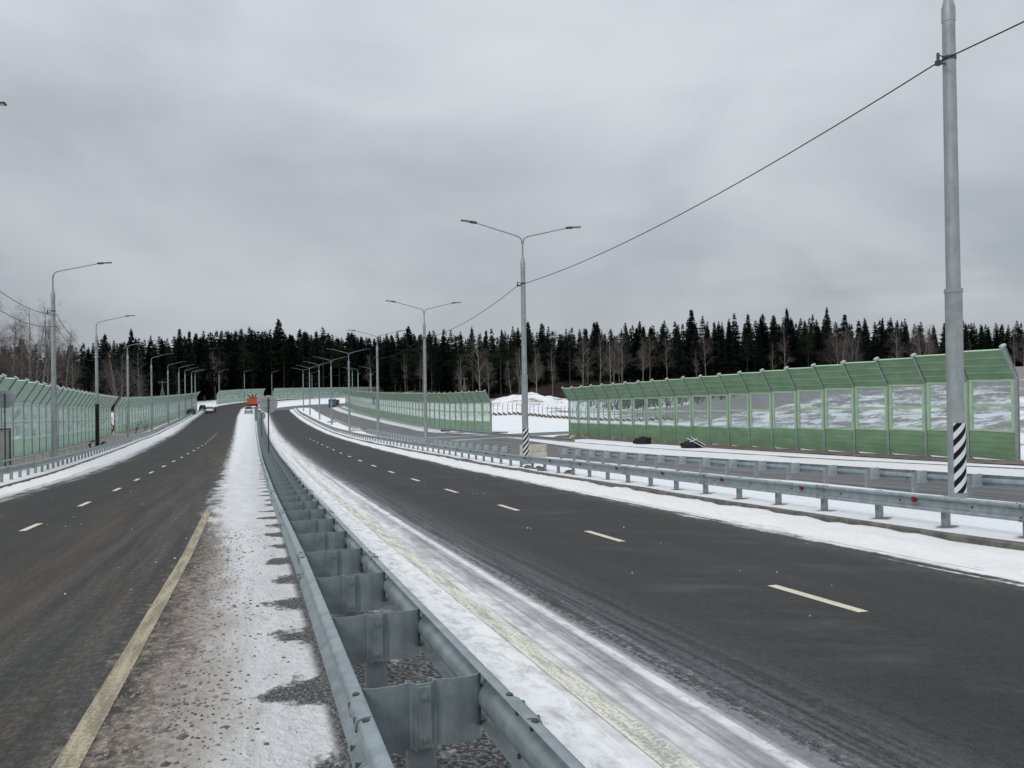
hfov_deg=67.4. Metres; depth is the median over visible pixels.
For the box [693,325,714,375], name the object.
birch tree
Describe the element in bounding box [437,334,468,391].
pine tree
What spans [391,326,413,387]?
spruce tree
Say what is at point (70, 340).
birch tree
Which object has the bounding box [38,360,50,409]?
spruce tree
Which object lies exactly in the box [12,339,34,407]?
spruce tree
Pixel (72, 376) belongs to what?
birch tree
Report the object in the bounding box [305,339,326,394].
spruce tree
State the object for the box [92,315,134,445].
street lamp
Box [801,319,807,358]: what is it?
spruce tree
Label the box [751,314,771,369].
spruce tree
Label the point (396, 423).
snowy shoulder
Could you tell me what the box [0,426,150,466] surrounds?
pipe railing
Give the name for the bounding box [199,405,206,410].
parked car
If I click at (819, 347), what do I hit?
spruce tree
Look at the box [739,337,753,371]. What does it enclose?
pine tree
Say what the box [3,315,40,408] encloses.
birch tree
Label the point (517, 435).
guard rail
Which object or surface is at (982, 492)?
ramp road
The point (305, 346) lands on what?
spruce tree
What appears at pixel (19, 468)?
guard rail
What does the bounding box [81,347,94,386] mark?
spruce tree
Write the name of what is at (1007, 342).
spruce tree
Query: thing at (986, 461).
dirt strip
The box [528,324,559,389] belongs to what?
spruce tree
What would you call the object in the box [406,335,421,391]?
spruce tree
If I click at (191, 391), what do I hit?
street lamp
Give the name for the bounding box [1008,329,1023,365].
birch tree
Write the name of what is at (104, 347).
spruce tree
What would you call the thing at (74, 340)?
overhead cable
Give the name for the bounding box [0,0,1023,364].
sky
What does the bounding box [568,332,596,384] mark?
birch tree
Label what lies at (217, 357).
spruce tree
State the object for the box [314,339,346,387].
pine tree
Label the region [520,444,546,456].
concrete block
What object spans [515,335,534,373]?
pine tree
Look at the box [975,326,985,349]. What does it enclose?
spruce tree
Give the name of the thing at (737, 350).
spruce tree
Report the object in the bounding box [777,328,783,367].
spruce tree
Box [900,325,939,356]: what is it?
birch tree
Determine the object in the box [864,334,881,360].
spruce tree
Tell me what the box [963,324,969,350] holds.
spruce tree
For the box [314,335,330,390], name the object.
pine tree
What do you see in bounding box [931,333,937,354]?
spruce tree
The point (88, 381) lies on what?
spruce tree
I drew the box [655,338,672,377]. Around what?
birch tree
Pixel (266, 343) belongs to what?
spruce tree
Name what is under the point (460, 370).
birch tree
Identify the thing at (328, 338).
spruce tree
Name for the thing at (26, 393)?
noise barrier
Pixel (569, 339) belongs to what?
pine tree
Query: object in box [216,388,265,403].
noise barrier
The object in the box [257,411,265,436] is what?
round sign
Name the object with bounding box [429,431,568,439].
side road
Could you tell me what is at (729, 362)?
spruce tree
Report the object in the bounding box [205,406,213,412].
parked car
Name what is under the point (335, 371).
spruce tree
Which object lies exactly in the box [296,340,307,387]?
spruce tree
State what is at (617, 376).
spruce tree
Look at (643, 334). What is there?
spruce tree
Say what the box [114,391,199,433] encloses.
noise barrier
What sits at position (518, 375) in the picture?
birch tree
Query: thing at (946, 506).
guard rail
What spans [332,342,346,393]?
pine tree
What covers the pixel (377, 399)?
street lamp
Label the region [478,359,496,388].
birch tree
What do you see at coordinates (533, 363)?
spruce tree
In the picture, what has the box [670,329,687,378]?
spruce tree
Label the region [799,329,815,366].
pine tree
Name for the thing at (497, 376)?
spruce tree
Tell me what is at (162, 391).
utility pole
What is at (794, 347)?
spruce tree
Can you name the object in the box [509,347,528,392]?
birch tree
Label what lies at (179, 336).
spruce tree
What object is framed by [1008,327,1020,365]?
birch tree
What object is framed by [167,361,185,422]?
street lamp
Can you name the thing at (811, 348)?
spruce tree
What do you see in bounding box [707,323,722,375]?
spruce tree
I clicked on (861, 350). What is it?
spruce tree
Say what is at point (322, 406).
slip road
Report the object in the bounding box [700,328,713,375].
spruce tree
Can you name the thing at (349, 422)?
street lamp
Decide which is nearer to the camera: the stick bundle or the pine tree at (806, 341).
the stick bundle
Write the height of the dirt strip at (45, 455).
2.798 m
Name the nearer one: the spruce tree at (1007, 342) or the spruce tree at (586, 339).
the spruce tree at (1007, 342)
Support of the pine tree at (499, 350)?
on the ground
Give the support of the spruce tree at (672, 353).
on the ground
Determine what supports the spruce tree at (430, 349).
on the ground
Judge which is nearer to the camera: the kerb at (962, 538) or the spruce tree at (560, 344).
the kerb at (962, 538)
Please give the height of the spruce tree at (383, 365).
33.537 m
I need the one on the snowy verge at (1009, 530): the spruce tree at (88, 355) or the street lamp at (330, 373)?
the street lamp at (330, 373)
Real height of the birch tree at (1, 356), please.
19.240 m
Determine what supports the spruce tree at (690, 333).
on the ground
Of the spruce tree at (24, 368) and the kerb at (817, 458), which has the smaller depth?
the kerb at (817, 458)
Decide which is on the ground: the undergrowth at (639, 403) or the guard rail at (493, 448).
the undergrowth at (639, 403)
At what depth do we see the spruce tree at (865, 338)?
225.50 m
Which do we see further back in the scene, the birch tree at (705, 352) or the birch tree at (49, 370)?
the birch tree at (705, 352)
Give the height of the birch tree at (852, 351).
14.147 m
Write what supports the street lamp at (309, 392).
on the snowy verge at (1009, 530)
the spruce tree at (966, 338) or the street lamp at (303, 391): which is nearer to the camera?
the spruce tree at (966, 338)
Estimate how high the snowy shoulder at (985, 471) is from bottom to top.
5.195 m
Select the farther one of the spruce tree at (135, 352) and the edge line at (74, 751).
the spruce tree at (135, 352)
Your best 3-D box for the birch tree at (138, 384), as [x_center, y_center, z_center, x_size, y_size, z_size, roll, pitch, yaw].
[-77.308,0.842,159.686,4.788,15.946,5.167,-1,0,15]
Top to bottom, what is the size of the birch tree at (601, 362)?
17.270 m
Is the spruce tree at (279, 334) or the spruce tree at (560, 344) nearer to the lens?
the spruce tree at (560, 344)
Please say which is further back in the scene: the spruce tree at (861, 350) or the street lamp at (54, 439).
the spruce tree at (861, 350)
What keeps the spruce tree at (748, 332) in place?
on the ground
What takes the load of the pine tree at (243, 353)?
on the ground
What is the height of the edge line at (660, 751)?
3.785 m
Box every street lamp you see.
[46,262,111,462]
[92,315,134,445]
[126,340,155,437]
[149,353,173,429]
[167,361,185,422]
[177,364,194,420]
[184,367,198,414]
[190,369,201,408]
[297,365,320,414]
[300,368,309,410]
[303,361,333,419]
[312,356,342,424]
[326,348,365,430]
[350,330,404,436]
[386,300,460,442]
[461,219,580,463]
[935,0,966,497]
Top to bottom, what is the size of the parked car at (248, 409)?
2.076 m
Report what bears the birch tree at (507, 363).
on the ground
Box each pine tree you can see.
[116,347,143,409]
[131,348,154,407]
[210,345,230,390]
[238,341,257,388]
[247,351,264,387]
[266,351,282,395]
[270,338,291,387]
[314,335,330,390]
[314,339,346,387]
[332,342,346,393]
[394,337,411,391]
[400,337,426,391]
[426,352,439,392]
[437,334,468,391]
[463,346,479,391]
[486,336,506,396]
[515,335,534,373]
[545,332,566,384]
[559,337,577,382]
[611,334,631,380]
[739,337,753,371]
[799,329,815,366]
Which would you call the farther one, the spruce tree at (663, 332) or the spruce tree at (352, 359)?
the spruce tree at (352, 359)
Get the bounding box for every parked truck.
[247,393,258,406]
[328,399,339,406]
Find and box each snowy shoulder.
[333,408,456,432]
[529,439,1023,476]
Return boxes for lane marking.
[20,433,216,530]
[313,440,865,611]
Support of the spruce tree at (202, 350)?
on the ground
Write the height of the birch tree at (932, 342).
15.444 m
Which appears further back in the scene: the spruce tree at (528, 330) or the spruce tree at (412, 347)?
the spruce tree at (412, 347)
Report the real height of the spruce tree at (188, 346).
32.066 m
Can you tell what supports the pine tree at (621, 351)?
on the ground
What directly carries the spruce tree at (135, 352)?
on the ground
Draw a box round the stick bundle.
[687,437,704,446]
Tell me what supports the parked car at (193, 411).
on the carriageway at (60, 653)
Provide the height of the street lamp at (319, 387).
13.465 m
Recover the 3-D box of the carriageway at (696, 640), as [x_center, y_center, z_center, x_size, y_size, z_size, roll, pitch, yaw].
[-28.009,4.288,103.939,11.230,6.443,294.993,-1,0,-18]
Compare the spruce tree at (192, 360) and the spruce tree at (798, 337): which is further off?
the spruce tree at (192, 360)
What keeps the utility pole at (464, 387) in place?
on the ground
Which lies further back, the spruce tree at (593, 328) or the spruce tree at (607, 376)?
the spruce tree at (593, 328)
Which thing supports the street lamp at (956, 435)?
on the snowy verge at (1009, 530)
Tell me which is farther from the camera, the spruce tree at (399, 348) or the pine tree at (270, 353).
the pine tree at (270, 353)
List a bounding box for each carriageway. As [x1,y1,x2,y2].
[0,397,352,767]
[258,410,1023,767]
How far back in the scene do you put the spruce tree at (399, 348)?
389.18 m
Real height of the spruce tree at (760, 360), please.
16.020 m
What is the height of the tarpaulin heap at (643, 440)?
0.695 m
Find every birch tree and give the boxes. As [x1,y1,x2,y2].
[0,296,84,436]
[0,297,49,382]
[0,310,43,380]
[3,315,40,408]
[8,299,74,412]
[56,328,81,390]
[62,339,84,389]
[94,349,154,417]
[131,350,148,409]
[197,361,210,397]
[208,352,221,399]
[363,355,375,381]
[401,356,407,391]
[415,343,429,378]
[415,346,427,387]
[453,354,469,390]
[460,332,494,390]
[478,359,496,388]
[504,360,516,391]
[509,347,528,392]
[513,361,520,392]
[528,345,545,392]
[548,348,559,395]
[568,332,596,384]
[584,355,592,382]
[593,334,612,383]
[601,332,621,384]
[604,335,624,369]
[608,333,635,383]
[613,349,621,383]
[634,340,652,379]
[636,336,647,379]
[638,336,660,380]
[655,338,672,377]
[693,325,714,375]
[693,353,699,376]
[768,345,777,369]
[777,324,794,369]
[814,323,855,363]
[846,327,867,361]
[886,324,913,358]
[888,336,901,357]
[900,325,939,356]
[923,329,935,354]
[925,325,937,354]
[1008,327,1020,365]
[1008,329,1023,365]
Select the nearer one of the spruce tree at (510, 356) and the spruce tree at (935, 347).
the spruce tree at (935, 347)
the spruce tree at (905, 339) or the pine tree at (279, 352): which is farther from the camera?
the pine tree at (279, 352)
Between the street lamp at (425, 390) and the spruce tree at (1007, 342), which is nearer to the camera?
the street lamp at (425, 390)
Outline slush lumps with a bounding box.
[82,529,297,767]
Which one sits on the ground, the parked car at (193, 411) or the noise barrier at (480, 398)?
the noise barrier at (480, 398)
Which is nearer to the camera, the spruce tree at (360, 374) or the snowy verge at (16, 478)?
the snowy verge at (16, 478)
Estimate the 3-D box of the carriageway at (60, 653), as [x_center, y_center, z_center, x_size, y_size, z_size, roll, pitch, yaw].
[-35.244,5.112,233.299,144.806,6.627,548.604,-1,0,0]
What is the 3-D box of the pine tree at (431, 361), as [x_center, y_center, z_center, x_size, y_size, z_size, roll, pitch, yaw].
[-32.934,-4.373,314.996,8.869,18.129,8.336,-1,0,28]
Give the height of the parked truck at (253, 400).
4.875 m
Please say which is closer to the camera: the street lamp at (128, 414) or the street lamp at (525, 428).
the street lamp at (525, 428)
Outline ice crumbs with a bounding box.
[1,492,847,615]
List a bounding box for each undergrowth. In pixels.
[2,405,148,436]
[511,370,727,402]
[573,369,775,410]
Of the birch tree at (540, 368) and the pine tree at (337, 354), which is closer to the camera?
the birch tree at (540, 368)
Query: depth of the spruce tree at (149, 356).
286.79 m
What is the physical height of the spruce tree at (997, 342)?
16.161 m
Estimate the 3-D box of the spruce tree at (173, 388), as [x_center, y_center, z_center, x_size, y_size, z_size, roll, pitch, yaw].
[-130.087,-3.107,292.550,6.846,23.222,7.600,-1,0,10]
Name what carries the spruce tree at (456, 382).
on the ground
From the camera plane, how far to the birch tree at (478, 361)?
214.97 m
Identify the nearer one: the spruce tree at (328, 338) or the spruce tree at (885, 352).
the spruce tree at (885, 352)
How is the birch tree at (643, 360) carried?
on the ground
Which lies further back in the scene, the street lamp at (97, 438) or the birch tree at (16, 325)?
the birch tree at (16, 325)
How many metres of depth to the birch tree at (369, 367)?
421.88 m
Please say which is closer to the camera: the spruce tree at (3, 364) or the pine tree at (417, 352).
the spruce tree at (3, 364)
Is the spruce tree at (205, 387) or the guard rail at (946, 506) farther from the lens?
the spruce tree at (205, 387)
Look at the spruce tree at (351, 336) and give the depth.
448.43 m
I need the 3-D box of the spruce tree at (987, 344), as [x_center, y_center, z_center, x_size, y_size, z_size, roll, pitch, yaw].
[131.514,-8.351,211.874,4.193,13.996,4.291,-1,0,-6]
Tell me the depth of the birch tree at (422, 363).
323.79 m
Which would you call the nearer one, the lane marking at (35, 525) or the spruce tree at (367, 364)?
the lane marking at (35, 525)
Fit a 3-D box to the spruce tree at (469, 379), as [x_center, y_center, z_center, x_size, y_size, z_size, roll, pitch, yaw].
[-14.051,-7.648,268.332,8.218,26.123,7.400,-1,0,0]
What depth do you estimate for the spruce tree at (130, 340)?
289.00 m
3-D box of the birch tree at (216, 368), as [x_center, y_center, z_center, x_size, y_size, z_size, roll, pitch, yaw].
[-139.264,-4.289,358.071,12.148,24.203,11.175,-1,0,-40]
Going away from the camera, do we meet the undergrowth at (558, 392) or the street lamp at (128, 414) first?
the street lamp at (128, 414)
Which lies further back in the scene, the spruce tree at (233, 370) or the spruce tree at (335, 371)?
the spruce tree at (335, 371)
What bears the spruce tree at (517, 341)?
on the ground
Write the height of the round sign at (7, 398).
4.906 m
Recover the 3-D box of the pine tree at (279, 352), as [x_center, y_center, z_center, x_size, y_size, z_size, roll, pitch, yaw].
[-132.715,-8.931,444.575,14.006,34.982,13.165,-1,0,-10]
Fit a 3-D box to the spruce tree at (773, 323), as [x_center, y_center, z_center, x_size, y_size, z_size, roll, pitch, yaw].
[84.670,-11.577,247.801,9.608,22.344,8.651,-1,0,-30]
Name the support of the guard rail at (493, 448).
on the snowy verge at (1009, 530)
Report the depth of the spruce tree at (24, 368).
218.82 m
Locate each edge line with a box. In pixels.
[52,507,212,767]
[291,455,699,767]
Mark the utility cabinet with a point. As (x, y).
(8, 447)
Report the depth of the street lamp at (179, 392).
173.95 m
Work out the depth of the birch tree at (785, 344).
210.35 m
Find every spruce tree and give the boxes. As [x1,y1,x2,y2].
[0,347,8,375]
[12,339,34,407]
[17,349,32,404]
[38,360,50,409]
[49,355,70,387]
[62,344,82,411]
[68,358,81,390]
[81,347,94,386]
[81,365,94,392]
[94,334,110,377]
[94,364,115,395]
[107,348,123,410]
[115,342,137,397]
[126,329,134,361]
[129,338,145,397]
[142,342,152,387]
[142,350,169,396]
[157,339,170,392]
[164,347,180,395]
[172,329,184,357]
[172,337,197,394]
[184,331,201,401]
[188,347,199,400]
[194,337,217,400]
[197,353,214,400]
[211,346,227,392]
[220,332,243,384]
[222,332,247,398]
[237,335,257,397]
[251,338,258,393]
[264,336,274,394]
[268,318,287,395]
[279,350,302,387]
[284,335,299,395]
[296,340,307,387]
[298,333,310,393]
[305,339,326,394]
[305,340,318,387]
[313,331,318,343]
[320,349,335,393]
[324,333,331,351]
[329,337,344,391]
[335,331,358,386]
[344,339,356,386]
[353,337,368,390]
[355,341,368,379]
[368,339,375,378]
[368,357,375,390]
[375,334,394,391]
[388,334,395,354]
[390,340,402,392]
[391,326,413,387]
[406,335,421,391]
[422,333,435,391]
[441,341,453,383]
[451,348,466,391]
[461,326,478,389]
[476,330,492,378]
[478,348,497,397]
[494,330,507,393]
[503,336,519,394]
[513,329,530,392]
[526,322,535,382]
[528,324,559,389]
[529,344,537,380]
[546,339,558,388]
[554,334,563,383]
[555,337,575,382]
[578,329,595,384]
[590,322,603,383]
[590,323,595,382]
[595,334,617,381]
[609,334,625,382]
[624,335,631,375]
[625,328,642,382]
[635,326,665,378]
[640,326,647,381]
[657,324,668,366]
[659,333,668,379]
[667,326,689,378]
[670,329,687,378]
[682,309,706,377]
[687,329,704,373]
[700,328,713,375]
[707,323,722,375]
[709,326,725,374]
[720,321,739,373]
[732,327,744,372]
[738,314,756,372]
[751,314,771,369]
[753,328,768,371]
[769,315,783,346]
[769,328,782,369]
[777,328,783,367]
[781,318,804,369]
[782,308,789,343]
[796,332,804,367]
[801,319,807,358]
[804,328,813,366]
[808,326,828,366]
[822,307,833,364]
[828,314,856,361]
[830,341,840,364]
[842,326,852,361]
[853,333,864,361]
[859,317,876,358]
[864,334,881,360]
[877,317,887,352]
[878,330,894,358]
[897,328,906,354]
[898,328,911,357]
[914,332,922,353]
[919,331,924,354]
[930,337,941,354]
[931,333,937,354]
[940,337,964,353]
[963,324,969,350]
[967,327,976,350]
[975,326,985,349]
[982,330,994,349]
[993,328,999,348]
[999,330,1018,366]
[1015,330,1023,366]
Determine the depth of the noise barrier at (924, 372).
52.44 m
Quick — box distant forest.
[4,313,1023,409]
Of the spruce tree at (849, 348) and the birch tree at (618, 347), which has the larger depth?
the spruce tree at (849, 348)
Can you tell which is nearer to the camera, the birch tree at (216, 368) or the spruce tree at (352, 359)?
the birch tree at (216, 368)
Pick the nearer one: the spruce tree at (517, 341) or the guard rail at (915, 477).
the guard rail at (915, 477)
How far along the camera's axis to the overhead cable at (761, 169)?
21.57 m
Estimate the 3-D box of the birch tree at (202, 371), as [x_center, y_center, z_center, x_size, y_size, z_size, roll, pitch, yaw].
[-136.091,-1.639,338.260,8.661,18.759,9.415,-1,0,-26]
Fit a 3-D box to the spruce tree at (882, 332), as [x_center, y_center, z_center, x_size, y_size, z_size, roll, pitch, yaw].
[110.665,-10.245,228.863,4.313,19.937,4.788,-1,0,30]
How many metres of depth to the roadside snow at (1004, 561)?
15.52 m
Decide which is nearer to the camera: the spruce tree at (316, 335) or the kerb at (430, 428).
the kerb at (430, 428)
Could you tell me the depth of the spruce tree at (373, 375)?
433.65 m
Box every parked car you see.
[187,409,195,413]
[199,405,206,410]
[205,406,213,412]
[244,406,252,413]
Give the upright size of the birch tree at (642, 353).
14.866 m
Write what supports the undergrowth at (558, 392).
on the ground
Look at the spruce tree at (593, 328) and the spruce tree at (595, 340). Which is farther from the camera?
the spruce tree at (593, 328)
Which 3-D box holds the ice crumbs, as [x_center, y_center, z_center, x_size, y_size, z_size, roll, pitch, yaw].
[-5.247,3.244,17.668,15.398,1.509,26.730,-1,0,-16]
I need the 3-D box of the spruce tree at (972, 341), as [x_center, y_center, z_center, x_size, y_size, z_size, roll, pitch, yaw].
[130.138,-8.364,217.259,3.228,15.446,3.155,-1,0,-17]
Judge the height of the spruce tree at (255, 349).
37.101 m
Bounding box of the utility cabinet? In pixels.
[0,428,10,464]
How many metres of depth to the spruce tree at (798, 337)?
232.48 m
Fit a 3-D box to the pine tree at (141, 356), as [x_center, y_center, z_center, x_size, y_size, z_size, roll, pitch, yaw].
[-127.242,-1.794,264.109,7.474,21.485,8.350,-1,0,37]
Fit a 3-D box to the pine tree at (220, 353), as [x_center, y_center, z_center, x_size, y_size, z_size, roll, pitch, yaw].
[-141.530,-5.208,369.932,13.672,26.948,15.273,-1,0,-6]
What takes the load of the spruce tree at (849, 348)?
on the ground
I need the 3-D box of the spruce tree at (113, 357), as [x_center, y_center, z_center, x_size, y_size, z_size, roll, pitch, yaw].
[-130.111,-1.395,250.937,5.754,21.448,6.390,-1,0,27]
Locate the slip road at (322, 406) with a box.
[276,402,403,409]
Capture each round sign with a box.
[0,390,14,465]
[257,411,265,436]
[259,395,276,452]
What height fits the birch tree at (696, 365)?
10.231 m
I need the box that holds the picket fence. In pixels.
[454,404,678,420]
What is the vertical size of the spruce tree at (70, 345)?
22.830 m
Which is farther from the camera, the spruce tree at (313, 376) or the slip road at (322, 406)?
the spruce tree at (313, 376)
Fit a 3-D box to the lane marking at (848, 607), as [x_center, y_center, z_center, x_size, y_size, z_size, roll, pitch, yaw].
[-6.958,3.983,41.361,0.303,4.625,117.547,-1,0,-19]
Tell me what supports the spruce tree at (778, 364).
on the ground
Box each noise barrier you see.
[0,373,118,456]
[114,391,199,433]
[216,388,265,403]
[273,387,385,398]
[342,388,491,431]
[561,343,1022,460]
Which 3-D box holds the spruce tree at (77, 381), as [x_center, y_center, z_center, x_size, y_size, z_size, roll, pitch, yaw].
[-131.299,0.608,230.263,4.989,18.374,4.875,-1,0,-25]
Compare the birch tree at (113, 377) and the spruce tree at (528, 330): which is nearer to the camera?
the birch tree at (113, 377)
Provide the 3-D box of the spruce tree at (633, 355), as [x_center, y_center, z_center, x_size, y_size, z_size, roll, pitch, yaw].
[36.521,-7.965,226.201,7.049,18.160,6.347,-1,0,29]
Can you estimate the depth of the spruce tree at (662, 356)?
227.54 m
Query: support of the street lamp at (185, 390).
on the snowy verge at (16, 478)
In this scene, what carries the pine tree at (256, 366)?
on the ground
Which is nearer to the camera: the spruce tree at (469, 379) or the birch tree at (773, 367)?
the birch tree at (773, 367)
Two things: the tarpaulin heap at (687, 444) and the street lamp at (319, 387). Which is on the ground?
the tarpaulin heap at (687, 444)
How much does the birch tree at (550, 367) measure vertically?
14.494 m
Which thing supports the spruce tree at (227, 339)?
on the ground
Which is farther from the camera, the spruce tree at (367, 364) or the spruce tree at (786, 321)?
the spruce tree at (367, 364)
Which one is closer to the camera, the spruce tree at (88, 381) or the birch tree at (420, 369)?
the spruce tree at (88, 381)
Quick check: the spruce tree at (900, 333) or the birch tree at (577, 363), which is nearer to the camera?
the birch tree at (577, 363)
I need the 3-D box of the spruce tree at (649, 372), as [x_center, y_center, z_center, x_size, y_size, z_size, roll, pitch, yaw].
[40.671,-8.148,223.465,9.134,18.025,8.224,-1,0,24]
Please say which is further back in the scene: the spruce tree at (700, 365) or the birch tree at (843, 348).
the spruce tree at (700, 365)
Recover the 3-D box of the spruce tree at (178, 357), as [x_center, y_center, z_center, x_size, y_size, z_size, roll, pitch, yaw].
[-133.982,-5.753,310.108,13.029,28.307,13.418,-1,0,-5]
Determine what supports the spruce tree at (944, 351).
on the ground
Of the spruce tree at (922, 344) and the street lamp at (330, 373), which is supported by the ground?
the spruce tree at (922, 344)
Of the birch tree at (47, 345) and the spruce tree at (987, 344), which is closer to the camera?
the birch tree at (47, 345)
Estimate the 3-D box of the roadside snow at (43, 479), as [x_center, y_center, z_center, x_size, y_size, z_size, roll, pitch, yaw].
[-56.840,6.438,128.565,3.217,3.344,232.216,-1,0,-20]
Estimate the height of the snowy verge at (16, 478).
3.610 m
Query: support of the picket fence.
on the ground
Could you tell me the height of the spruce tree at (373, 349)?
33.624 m
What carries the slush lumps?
on the carriageway at (60, 653)
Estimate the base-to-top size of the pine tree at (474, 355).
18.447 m
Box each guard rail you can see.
[0,409,197,481]
[254,407,585,767]
[295,406,1023,542]
[337,405,574,441]
[366,429,510,452]
[559,448,1023,497]
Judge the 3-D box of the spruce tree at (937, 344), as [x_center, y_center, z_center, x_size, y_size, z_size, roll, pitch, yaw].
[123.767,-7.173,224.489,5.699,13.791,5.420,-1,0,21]
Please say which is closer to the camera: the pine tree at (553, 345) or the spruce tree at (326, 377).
the pine tree at (553, 345)
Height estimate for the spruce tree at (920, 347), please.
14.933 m
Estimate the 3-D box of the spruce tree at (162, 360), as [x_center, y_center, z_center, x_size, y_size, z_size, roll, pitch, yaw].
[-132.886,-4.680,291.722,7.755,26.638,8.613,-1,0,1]
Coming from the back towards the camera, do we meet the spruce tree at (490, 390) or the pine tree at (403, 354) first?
the pine tree at (403, 354)
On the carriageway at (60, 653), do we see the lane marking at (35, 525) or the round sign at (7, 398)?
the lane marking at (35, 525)
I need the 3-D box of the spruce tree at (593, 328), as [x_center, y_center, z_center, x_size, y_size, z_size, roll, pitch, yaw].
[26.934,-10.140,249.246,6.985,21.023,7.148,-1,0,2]
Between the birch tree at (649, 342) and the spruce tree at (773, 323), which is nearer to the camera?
the birch tree at (649, 342)
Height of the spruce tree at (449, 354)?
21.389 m
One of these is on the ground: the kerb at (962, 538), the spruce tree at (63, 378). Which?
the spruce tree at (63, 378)
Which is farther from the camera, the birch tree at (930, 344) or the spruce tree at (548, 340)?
the spruce tree at (548, 340)
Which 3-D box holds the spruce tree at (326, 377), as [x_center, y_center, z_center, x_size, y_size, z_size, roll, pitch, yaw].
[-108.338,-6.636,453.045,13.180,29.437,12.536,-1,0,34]
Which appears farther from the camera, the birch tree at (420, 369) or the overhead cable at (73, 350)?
the birch tree at (420, 369)
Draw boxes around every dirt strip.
[1,417,178,466]
[559,435,1023,464]
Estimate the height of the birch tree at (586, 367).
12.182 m
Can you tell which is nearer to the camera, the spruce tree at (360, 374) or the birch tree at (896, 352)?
the birch tree at (896, 352)
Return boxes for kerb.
[0,410,200,488]
[293,408,1023,550]
[347,410,507,432]
[563,441,1023,468]
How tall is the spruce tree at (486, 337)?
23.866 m
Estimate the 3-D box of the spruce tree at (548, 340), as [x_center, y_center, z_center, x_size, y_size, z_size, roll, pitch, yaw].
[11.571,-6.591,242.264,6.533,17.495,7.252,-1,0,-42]
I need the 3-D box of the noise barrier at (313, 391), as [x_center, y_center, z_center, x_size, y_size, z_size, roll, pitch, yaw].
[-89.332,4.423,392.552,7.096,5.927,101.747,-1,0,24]
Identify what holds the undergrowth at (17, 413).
on the ground
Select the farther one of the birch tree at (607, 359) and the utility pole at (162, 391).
the birch tree at (607, 359)
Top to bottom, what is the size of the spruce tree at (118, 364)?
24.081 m
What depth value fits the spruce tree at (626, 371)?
235.43 m
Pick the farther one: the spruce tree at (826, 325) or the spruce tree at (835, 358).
the spruce tree at (826, 325)
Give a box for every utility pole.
[160,381,164,413]
[459,378,469,410]
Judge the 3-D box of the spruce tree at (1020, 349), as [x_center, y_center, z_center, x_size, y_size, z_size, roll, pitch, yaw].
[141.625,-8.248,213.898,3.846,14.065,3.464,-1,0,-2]
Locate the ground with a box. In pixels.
[15,366,1023,542]
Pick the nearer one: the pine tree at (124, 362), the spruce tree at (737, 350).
the spruce tree at (737, 350)
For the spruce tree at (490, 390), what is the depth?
244.36 m
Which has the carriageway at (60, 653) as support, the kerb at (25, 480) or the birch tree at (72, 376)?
the kerb at (25, 480)
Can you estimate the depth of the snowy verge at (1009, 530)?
20.39 m
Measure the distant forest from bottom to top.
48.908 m
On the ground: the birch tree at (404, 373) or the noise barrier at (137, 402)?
the birch tree at (404, 373)
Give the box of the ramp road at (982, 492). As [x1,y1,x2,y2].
[314,408,1023,502]
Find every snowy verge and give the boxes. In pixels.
[0,411,198,485]
[294,408,1023,541]
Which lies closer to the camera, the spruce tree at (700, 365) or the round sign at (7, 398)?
the round sign at (7, 398)
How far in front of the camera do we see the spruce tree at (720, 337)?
232.98 m
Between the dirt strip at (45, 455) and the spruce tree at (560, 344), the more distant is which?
the spruce tree at (560, 344)
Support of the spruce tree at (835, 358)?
on the ground
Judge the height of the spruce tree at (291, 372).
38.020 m
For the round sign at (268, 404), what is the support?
on the ground
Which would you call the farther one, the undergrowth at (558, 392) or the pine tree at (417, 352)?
the pine tree at (417, 352)
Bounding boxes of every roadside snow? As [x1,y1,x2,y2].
[0,411,202,494]
[291,409,1023,578]
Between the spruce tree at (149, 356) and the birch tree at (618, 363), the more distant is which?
the spruce tree at (149, 356)
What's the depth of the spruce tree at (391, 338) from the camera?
425.04 m
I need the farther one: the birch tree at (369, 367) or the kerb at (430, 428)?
the birch tree at (369, 367)
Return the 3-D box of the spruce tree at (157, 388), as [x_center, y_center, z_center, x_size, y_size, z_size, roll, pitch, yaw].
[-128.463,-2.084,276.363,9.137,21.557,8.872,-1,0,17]
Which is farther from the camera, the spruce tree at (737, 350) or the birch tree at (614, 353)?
the spruce tree at (737, 350)
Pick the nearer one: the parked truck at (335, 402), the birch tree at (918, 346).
the birch tree at (918, 346)
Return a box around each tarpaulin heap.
[633,436,651,443]
[680,440,703,447]
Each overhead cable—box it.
[0,291,184,381]
[0,310,182,385]
[311,21,1023,379]
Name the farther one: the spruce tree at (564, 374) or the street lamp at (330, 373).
the spruce tree at (564, 374)
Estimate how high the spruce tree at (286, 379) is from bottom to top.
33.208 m
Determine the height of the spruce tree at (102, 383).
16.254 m
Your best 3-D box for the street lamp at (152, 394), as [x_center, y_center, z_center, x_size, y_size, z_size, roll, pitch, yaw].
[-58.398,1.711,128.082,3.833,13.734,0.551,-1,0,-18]
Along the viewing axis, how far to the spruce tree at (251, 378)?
426.69 m
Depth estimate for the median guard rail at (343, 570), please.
5.38 m
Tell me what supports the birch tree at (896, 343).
on the ground
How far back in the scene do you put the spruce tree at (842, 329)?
225.85 m

